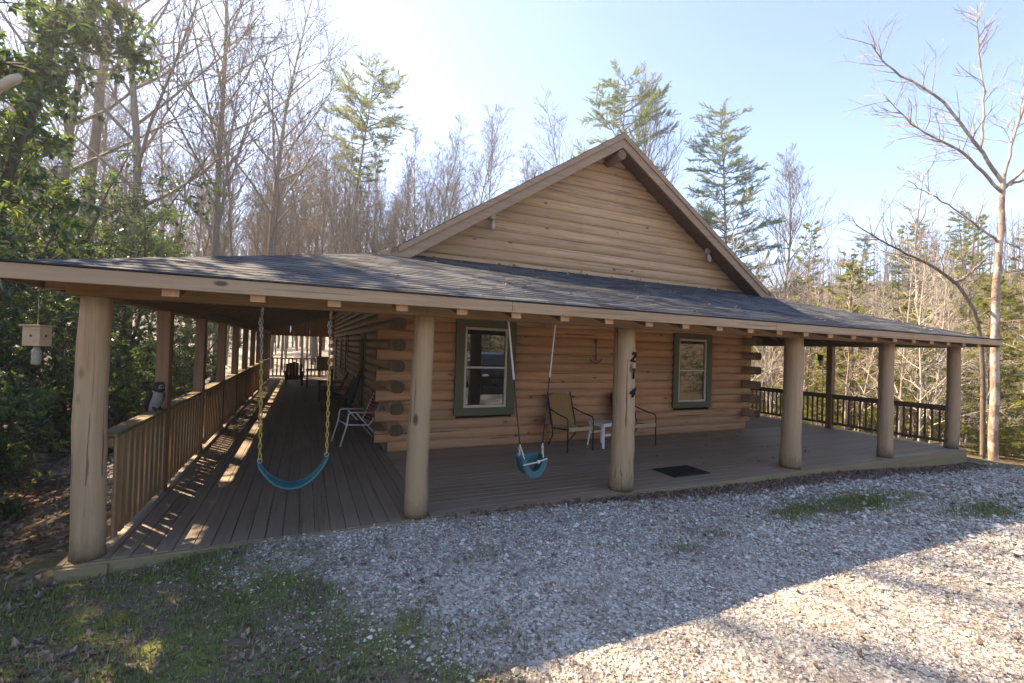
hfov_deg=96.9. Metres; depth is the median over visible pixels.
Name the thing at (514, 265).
roof leaves
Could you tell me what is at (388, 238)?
bare tree
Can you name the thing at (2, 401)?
shrub
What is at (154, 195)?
bare tree
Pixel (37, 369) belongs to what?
shrub
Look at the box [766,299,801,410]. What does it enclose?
sapling
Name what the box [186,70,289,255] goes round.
bare tree
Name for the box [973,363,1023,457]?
young pine
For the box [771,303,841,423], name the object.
young pine
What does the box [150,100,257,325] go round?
bare tree
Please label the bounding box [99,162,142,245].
bare tree
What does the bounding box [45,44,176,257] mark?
bare tree
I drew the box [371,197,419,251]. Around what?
bare tree
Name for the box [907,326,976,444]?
sapling
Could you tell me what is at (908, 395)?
sapling
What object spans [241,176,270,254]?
bare tree
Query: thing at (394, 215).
bare tree
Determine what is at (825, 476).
leaf mulch
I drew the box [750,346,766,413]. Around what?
young pine
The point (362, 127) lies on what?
pine tree
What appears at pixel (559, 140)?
bare tree
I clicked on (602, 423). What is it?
side table
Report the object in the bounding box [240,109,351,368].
bare tree
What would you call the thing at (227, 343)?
bare tree
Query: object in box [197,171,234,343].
bare tree
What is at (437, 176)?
bare tree
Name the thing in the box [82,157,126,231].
bare tree
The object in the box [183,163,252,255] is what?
bare tree
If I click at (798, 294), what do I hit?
sapling
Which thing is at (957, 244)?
pine tree
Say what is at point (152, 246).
evergreen tree
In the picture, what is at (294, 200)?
bare tree
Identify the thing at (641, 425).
patio chair
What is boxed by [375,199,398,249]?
bare tree
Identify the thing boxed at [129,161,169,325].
bare tree
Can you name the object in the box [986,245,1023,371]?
sapling
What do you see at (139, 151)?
bare tree
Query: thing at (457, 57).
sky
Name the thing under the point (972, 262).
pine tree
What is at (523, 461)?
swing
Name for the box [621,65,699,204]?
bare tree
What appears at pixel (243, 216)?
bare tree
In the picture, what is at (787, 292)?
sapling
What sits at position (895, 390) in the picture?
young pine
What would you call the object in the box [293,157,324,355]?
bare tree
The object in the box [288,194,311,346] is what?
bare tree
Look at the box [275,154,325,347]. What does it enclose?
bare tree
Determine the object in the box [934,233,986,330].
pine tree
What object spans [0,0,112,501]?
evergreen tree
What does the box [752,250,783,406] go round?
sapling
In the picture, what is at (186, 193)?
bare tree
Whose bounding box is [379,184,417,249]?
bare tree
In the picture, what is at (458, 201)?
bare tree
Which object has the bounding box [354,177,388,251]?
bare tree
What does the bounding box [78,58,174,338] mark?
bare tree
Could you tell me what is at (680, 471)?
doormat
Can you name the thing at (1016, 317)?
sapling
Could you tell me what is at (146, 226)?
bare tree
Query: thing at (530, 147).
bare tree
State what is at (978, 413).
young pine
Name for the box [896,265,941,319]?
bare tree
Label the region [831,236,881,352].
pine tree
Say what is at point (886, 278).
wood
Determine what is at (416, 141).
bare tree
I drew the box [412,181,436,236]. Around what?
bare tree
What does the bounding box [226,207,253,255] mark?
bare tree
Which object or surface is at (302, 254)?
bare tree
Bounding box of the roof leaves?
[212,255,932,329]
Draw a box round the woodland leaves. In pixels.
[0,403,204,619]
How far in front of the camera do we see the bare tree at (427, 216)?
27.26 m
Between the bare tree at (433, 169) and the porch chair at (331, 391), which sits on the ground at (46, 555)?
the bare tree at (433, 169)
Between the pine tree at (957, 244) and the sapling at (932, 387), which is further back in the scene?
the pine tree at (957, 244)
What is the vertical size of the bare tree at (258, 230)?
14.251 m
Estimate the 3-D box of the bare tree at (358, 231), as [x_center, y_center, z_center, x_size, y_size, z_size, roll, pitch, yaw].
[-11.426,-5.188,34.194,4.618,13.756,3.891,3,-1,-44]
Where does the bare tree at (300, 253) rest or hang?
on the ground at (46, 555)
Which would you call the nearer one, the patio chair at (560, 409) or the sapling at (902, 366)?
the patio chair at (560, 409)
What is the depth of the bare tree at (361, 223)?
34.52 m
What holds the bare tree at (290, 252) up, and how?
on the ground at (46, 555)
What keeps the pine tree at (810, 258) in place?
on the ground at (46, 555)
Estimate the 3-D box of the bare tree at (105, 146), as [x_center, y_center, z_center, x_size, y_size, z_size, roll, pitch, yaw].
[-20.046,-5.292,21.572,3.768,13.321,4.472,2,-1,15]
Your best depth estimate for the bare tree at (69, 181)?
34.44 m
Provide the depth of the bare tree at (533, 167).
42.87 m
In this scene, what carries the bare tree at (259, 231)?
on the ground at (46, 555)
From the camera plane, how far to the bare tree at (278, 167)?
23.26 m
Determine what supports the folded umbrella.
on the log cabin
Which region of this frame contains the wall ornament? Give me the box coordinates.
[590,339,601,363]
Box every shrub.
[0,340,44,472]
[0,360,73,433]
[0,370,10,419]
[0,379,69,526]
[0,483,13,503]
[6,331,178,465]
[9,353,123,441]
[116,364,177,419]
[137,343,194,400]
[171,344,216,399]
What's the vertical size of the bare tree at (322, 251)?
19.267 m
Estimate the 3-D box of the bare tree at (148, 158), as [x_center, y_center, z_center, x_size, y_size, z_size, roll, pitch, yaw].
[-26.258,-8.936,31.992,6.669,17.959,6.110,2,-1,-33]
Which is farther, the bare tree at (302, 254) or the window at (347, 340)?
the bare tree at (302, 254)
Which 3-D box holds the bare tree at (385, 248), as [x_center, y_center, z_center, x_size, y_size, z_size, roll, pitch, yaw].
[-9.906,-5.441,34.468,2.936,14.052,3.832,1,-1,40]
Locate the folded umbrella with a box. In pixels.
[342,367,362,419]
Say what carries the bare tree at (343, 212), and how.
on the ground at (46, 555)
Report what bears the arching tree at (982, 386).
on the ground at (46, 555)
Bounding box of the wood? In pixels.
[7,178,1023,338]
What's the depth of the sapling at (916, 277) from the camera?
16.10 m
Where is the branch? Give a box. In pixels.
[0,73,22,93]
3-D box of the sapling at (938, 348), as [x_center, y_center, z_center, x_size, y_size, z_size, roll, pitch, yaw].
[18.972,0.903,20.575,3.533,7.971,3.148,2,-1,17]
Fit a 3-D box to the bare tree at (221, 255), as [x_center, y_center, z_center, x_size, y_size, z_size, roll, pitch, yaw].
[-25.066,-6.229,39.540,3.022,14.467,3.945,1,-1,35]
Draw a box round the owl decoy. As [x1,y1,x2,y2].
[143,382,164,411]
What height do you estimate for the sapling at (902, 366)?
7.770 m
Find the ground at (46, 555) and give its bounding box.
[0,271,1023,682]
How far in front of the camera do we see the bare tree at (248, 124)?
20.01 m
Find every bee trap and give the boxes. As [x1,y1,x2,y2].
[19,289,54,364]
[817,355,823,365]
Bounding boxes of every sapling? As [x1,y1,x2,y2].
[713,202,810,381]
[751,257,783,416]
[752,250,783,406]
[752,346,783,417]
[756,266,818,387]
[758,263,815,384]
[764,256,840,385]
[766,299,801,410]
[767,238,848,423]
[771,257,854,421]
[804,244,883,429]
[804,347,842,424]
[806,257,873,384]
[819,201,978,437]
[835,280,909,431]
[835,302,877,430]
[836,146,985,440]
[842,286,899,433]
[853,287,933,436]
[854,289,909,419]
[863,252,975,440]
[875,253,985,414]
[894,259,1020,442]
[894,278,989,444]
[894,349,936,430]
[901,298,974,437]
[904,325,963,442]
[907,279,974,442]
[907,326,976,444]
[910,237,1003,402]
[928,288,978,445]
[944,275,1022,442]
[961,330,1023,437]
[973,265,1023,453]
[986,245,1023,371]
[989,199,1023,373]
[989,304,1023,455]
[1000,311,1023,418]
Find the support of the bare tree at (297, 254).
on the ground at (46, 555)
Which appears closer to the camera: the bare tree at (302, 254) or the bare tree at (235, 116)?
the bare tree at (235, 116)
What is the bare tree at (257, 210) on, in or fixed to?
on the ground at (46, 555)
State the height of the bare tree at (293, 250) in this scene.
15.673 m
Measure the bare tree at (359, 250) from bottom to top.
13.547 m
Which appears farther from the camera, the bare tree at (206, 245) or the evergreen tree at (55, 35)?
the bare tree at (206, 245)
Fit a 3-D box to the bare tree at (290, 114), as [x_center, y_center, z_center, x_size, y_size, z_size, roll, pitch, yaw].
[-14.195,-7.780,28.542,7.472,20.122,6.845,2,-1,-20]
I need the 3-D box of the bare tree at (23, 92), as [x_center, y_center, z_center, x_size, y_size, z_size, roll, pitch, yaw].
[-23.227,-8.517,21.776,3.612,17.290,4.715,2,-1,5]
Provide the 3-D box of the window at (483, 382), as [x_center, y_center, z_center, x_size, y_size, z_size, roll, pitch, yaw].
[-0.527,0.482,8.409,1.170,1.725,0.300,2,-1,-25]
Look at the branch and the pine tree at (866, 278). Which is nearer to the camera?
the branch
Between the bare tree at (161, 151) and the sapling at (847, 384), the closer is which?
the sapling at (847, 384)
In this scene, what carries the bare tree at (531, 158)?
on the ground at (46, 555)
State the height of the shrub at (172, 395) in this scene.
2.038 m
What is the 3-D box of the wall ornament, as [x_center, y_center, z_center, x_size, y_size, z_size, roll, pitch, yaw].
[1.718,0.199,9.261,0.295,0.511,0.035,2,-1,-25]
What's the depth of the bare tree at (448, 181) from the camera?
30.81 m
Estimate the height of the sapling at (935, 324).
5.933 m
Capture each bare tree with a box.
[0,0,127,292]
[0,0,263,376]
[0,0,306,354]
[0,2,86,197]
[0,15,60,131]
[2,93,105,293]
[22,5,155,312]
[25,141,83,310]
[26,158,71,244]
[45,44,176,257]
[45,93,162,242]
[48,51,164,258]
[52,122,108,223]
[71,0,114,373]
[76,0,368,382]
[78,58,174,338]
[79,99,189,310]
[81,146,132,250]
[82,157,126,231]
[84,45,230,240]
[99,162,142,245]
[114,175,153,333]
[124,0,291,375]
[126,160,195,335]
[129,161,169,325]
[130,112,210,335]
[145,0,372,357]
[145,136,195,238]
[147,115,255,256]
[149,89,225,250]
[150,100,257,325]
[159,118,266,345]
[164,176,212,255]
[165,205,191,256]
[170,160,221,335]
[172,188,222,256]
[182,115,269,364]
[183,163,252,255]
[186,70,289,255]
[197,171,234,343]
[204,188,248,348]
[205,197,255,351]
[221,139,291,255]
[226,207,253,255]
[229,68,341,254]
[232,171,296,255]
[232,180,263,254]
[233,154,305,254]
[233,186,270,341]
[234,148,305,253]
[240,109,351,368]
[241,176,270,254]
[246,135,287,248]
[248,79,347,356]
[251,209,284,254]
[252,216,277,255]
[253,152,325,369]
[260,153,314,357]
[261,99,323,367]
[264,196,309,353]
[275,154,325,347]
[276,199,305,350]
[282,163,338,359]
[283,93,372,364]
[283,190,330,350]
[285,141,336,253]
[286,164,342,360]
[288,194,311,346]
[290,116,374,253]
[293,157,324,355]
[299,203,329,346]
[302,140,358,347]
[302,145,363,251]
[306,132,385,365]
[306,185,371,350]
[307,105,389,253]
[320,137,389,253]
[322,171,382,253]
[324,180,389,253]
[332,198,362,253]
[333,183,385,253]
[335,155,394,247]
[339,149,409,252]
[339,187,372,253]
[351,143,403,252]
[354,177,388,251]
[361,181,403,252]
[364,194,410,250]
[365,185,411,249]
[367,161,434,251]
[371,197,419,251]
[372,116,456,236]
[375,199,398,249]
[376,152,425,247]
[376,220,398,252]
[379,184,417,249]
[384,155,427,244]
[386,191,407,243]
[388,140,457,241]
[394,114,488,231]
[407,153,457,234]
[410,135,478,229]
[412,171,443,238]
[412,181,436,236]
[416,135,464,232]
[438,101,526,213]
[441,178,468,221]
[442,180,467,219]
[452,104,516,211]
[507,85,597,183]
[515,167,536,184]
[517,142,547,183]
[519,144,536,180]
[523,157,540,182]
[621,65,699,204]
[748,142,847,411]
[787,261,810,303]
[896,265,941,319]
[1000,261,1023,365]
[1013,218,1023,282]
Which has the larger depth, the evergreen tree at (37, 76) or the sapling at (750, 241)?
the sapling at (750, 241)
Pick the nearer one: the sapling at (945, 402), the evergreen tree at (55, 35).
the evergreen tree at (55, 35)
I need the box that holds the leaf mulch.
[444,461,998,519]
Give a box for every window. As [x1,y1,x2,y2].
[340,337,343,371]
[344,337,348,374]
[453,319,516,415]
[671,333,712,407]
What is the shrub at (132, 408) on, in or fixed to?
on the ground at (46, 555)
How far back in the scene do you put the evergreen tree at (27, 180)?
8.10 m
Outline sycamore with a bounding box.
[822,0,1023,461]
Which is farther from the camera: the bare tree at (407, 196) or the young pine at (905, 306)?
the bare tree at (407, 196)
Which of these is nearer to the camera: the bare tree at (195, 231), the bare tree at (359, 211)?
the bare tree at (359, 211)
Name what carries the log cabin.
on the ground at (46, 555)
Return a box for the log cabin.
[0,132,1003,582]
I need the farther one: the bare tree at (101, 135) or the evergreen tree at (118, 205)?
the bare tree at (101, 135)
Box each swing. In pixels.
[257,307,332,489]
[507,321,555,478]
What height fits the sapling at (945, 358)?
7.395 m
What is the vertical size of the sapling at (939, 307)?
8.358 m
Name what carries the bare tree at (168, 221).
on the ground at (46, 555)
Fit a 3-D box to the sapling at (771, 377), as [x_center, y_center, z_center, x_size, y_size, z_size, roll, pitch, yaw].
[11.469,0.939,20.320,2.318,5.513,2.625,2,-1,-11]
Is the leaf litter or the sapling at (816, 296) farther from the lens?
the sapling at (816, 296)
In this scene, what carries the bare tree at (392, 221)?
on the ground at (46, 555)
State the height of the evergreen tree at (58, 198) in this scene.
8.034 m
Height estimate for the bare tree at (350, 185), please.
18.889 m
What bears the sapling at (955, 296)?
on the ground at (46, 555)
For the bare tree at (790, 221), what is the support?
on the ground at (46, 555)
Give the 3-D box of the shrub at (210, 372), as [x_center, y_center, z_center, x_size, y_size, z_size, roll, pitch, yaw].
[-12.129,1.346,16.956,2.559,2.636,2.360,2,-1,-7]
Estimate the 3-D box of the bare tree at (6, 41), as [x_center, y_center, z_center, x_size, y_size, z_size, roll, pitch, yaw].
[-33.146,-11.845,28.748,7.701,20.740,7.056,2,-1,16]
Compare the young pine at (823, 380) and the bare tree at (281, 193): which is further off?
the bare tree at (281, 193)
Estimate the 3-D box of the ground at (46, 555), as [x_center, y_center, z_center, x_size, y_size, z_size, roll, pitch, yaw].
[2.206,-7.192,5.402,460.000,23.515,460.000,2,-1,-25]
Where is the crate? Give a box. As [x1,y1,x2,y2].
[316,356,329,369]
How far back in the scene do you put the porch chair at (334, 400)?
12.17 m
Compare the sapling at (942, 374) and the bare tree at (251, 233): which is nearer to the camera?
the sapling at (942, 374)
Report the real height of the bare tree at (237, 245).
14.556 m
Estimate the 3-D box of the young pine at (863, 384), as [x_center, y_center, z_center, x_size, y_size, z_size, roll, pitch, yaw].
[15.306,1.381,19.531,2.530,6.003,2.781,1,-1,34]
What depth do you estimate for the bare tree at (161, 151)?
26.55 m
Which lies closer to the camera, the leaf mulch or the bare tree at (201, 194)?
the leaf mulch
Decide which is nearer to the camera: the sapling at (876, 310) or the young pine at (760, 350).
the sapling at (876, 310)
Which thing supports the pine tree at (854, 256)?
on the ground at (46, 555)
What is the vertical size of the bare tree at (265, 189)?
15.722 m
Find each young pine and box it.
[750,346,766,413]
[756,346,781,412]
[757,370,769,410]
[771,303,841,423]
[775,353,816,422]
[804,352,840,427]
[809,259,896,432]
[834,305,900,432]
[834,347,868,430]
[858,316,906,433]
[868,290,974,441]
[870,307,962,442]
[937,274,1023,461]
[960,283,1023,456]
[966,367,1002,434]
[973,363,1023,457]
[999,343,1023,457]
[1002,356,1023,448]
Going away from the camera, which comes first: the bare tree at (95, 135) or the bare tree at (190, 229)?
the bare tree at (95, 135)
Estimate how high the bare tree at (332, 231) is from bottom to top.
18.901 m
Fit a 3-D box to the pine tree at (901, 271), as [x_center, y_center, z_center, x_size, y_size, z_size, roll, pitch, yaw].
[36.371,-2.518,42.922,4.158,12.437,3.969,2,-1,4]
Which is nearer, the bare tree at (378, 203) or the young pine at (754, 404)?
the young pine at (754, 404)
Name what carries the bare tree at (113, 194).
on the ground at (46, 555)
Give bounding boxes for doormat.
[653,465,709,477]
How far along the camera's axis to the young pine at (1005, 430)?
13.96 m
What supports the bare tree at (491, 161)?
on the ground at (46, 555)
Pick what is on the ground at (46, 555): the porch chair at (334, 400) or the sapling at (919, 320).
the sapling at (919, 320)
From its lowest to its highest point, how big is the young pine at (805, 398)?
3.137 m
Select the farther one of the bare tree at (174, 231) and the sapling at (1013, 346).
the bare tree at (174, 231)
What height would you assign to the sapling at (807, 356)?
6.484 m
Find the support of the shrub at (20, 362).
on the ground at (46, 555)
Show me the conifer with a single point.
(708, 215)
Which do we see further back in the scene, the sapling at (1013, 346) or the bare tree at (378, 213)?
the bare tree at (378, 213)
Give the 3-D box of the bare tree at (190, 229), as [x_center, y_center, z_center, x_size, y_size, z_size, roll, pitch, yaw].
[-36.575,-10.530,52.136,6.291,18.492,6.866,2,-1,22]
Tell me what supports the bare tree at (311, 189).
on the ground at (46, 555)
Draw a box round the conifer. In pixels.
[683,97,829,374]
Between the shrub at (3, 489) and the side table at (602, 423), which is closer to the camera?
the shrub at (3, 489)
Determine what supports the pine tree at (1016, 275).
on the ground at (46, 555)
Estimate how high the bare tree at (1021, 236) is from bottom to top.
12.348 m
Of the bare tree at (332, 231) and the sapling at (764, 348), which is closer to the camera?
the sapling at (764, 348)
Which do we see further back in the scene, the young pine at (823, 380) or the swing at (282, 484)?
the young pine at (823, 380)
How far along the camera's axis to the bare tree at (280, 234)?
26.53 m
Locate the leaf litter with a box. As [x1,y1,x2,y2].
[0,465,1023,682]
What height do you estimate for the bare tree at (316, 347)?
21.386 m
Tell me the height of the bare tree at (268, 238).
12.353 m
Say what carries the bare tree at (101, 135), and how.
on the ground at (46, 555)
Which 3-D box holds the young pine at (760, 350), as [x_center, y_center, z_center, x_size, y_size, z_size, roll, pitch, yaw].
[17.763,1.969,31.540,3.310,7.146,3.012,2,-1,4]
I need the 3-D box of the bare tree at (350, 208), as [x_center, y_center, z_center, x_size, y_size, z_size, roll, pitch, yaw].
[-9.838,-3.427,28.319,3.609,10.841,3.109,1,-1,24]
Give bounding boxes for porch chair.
[283,362,304,386]
[317,371,348,400]
[319,376,355,410]
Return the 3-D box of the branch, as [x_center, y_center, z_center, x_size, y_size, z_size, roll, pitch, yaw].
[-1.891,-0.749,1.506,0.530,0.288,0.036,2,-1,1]
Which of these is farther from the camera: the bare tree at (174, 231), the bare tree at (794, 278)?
the bare tree at (794, 278)
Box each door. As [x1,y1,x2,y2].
[334,337,337,383]
[358,333,366,417]
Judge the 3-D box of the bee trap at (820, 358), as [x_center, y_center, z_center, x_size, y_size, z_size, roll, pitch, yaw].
[8.280,0.392,12.170,0.136,0.528,0.129,2,-1,-35]
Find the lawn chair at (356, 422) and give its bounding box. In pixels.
[331,393,379,446]
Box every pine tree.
[311,50,418,253]
[569,58,681,170]
[775,220,834,416]
[812,251,869,425]
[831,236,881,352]
[837,270,878,350]
[837,284,872,418]
[878,282,900,376]
[884,222,942,421]
[886,251,914,349]
[897,218,960,320]
[929,211,1019,441]
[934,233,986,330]
[936,209,1007,358]
[984,227,1023,447]
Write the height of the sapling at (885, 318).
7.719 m
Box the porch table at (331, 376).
[306,369,333,387]
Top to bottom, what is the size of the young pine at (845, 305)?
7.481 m
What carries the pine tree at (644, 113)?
on the ground at (46, 555)
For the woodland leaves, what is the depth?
5.36 m
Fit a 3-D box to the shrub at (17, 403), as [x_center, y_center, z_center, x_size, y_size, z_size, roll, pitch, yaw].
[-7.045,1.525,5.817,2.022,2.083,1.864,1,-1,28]
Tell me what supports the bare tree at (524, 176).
on the ground at (46, 555)
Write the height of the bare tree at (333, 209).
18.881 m
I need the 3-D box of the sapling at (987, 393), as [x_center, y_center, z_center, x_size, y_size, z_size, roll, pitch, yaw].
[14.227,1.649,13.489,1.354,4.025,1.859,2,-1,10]
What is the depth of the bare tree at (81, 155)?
42.79 m
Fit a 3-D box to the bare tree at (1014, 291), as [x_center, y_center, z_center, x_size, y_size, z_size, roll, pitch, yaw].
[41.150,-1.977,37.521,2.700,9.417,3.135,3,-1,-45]
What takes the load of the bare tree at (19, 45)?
on the ground at (46, 555)
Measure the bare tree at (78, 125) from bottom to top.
20.631 m
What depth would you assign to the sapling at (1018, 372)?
16.82 m
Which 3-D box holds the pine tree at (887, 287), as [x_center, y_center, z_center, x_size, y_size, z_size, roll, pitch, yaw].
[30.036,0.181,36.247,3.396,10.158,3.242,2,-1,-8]
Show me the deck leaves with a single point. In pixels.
(702, 445)
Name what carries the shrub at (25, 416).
on the ground at (46, 555)
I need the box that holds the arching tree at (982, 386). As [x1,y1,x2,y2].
[830,174,1016,458]
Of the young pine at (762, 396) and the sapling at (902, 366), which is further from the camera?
the young pine at (762, 396)
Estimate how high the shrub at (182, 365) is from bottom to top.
2.757 m
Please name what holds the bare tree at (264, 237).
on the ground at (46, 555)
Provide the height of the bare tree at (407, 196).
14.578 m
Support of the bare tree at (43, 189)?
on the ground at (46, 555)
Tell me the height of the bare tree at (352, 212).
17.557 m
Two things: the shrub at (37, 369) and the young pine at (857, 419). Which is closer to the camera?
the shrub at (37, 369)
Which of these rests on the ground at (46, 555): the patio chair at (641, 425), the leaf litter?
the leaf litter
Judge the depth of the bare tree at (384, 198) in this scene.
37.16 m
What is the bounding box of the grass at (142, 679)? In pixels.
[0,462,1023,682]
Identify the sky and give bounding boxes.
[0,0,1023,290]
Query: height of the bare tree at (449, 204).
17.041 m
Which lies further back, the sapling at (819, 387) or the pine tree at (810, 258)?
the pine tree at (810, 258)
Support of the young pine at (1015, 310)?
on the ground at (46, 555)
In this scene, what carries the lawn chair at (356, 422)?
on the log cabin
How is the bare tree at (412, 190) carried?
on the ground at (46, 555)
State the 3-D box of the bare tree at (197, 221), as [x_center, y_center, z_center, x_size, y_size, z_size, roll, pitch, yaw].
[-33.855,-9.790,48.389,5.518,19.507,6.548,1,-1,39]
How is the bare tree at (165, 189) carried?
on the ground at (46, 555)
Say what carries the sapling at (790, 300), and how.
on the ground at (46, 555)
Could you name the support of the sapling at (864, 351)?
on the ground at (46, 555)
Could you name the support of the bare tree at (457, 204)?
on the ground at (46, 555)
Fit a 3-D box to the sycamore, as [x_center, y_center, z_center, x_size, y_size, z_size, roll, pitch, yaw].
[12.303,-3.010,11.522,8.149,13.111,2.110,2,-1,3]
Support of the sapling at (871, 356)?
on the ground at (46, 555)
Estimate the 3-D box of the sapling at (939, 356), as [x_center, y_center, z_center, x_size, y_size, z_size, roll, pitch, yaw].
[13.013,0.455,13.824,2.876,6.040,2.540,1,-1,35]
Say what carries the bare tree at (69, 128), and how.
on the ground at (46, 555)
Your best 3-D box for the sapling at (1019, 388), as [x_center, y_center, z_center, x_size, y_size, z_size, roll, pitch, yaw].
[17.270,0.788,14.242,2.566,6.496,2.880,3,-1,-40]
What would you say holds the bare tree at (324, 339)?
on the ground at (46, 555)
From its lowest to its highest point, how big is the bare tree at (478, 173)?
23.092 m
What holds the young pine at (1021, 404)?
on the ground at (46, 555)
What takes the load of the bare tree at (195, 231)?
on the ground at (46, 555)
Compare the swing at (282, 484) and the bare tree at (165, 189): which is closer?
the swing at (282, 484)
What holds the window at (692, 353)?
in the log cabin
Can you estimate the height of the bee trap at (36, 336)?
0.561 m
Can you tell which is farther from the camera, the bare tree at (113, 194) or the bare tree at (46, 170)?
the bare tree at (113, 194)
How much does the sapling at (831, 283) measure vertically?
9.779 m
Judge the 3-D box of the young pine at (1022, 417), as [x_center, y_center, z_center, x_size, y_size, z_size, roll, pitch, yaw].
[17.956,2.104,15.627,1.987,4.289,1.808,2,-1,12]
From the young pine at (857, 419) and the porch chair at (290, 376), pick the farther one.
the young pine at (857, 419)
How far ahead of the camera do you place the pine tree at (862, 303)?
27.78 m
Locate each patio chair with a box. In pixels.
[546,392,593,452]
[610,392,656,445]
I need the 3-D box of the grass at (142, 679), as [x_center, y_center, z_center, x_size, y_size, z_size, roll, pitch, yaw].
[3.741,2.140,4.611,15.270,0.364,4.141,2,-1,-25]
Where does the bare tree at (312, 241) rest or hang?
on the ground at (46, 555)
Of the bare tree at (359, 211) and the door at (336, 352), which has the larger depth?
the bare tree at (359, 211)
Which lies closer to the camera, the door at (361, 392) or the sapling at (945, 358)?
the door at (361, 392)
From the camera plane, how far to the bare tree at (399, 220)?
43.15 m
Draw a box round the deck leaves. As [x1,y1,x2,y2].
[554,434,809,465]
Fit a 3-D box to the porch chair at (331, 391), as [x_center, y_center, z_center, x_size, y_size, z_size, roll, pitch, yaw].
[-5.611,1.348,14.260,0.919,1.030,0.780,2,-1,-25]
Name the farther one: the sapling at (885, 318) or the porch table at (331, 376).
the sapling at (885, 318)
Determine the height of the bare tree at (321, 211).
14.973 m
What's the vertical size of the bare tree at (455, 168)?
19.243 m
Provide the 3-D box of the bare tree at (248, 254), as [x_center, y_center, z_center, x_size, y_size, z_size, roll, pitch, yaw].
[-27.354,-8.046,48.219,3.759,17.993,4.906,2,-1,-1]
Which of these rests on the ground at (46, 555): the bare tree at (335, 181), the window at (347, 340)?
the bare tree at (335, 181)
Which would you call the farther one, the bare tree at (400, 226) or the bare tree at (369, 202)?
the bare tree at (369, 202)
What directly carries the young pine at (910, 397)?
on the ground at (46, 555)
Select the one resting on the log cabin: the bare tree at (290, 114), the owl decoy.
the owl decoy
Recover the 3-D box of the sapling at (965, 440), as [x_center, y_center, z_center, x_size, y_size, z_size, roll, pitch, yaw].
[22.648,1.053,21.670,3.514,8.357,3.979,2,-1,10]
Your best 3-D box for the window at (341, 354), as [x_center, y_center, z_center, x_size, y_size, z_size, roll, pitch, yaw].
[-6.335,0.475,16.951,0.080,1.250,0.900,2,-1,-25]
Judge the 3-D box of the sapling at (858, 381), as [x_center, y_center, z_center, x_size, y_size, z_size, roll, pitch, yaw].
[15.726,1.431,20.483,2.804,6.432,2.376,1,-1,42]
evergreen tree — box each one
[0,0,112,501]
[0,0,158,199]
[0,46,150,440]
[0,108,229,390]
[0,122,54,387]
[1,203,217,422]
[112,308,242,402]
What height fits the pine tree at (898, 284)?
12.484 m
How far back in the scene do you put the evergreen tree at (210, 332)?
16.67 m
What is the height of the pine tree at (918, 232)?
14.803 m
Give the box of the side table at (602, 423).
[587,419,611,448]

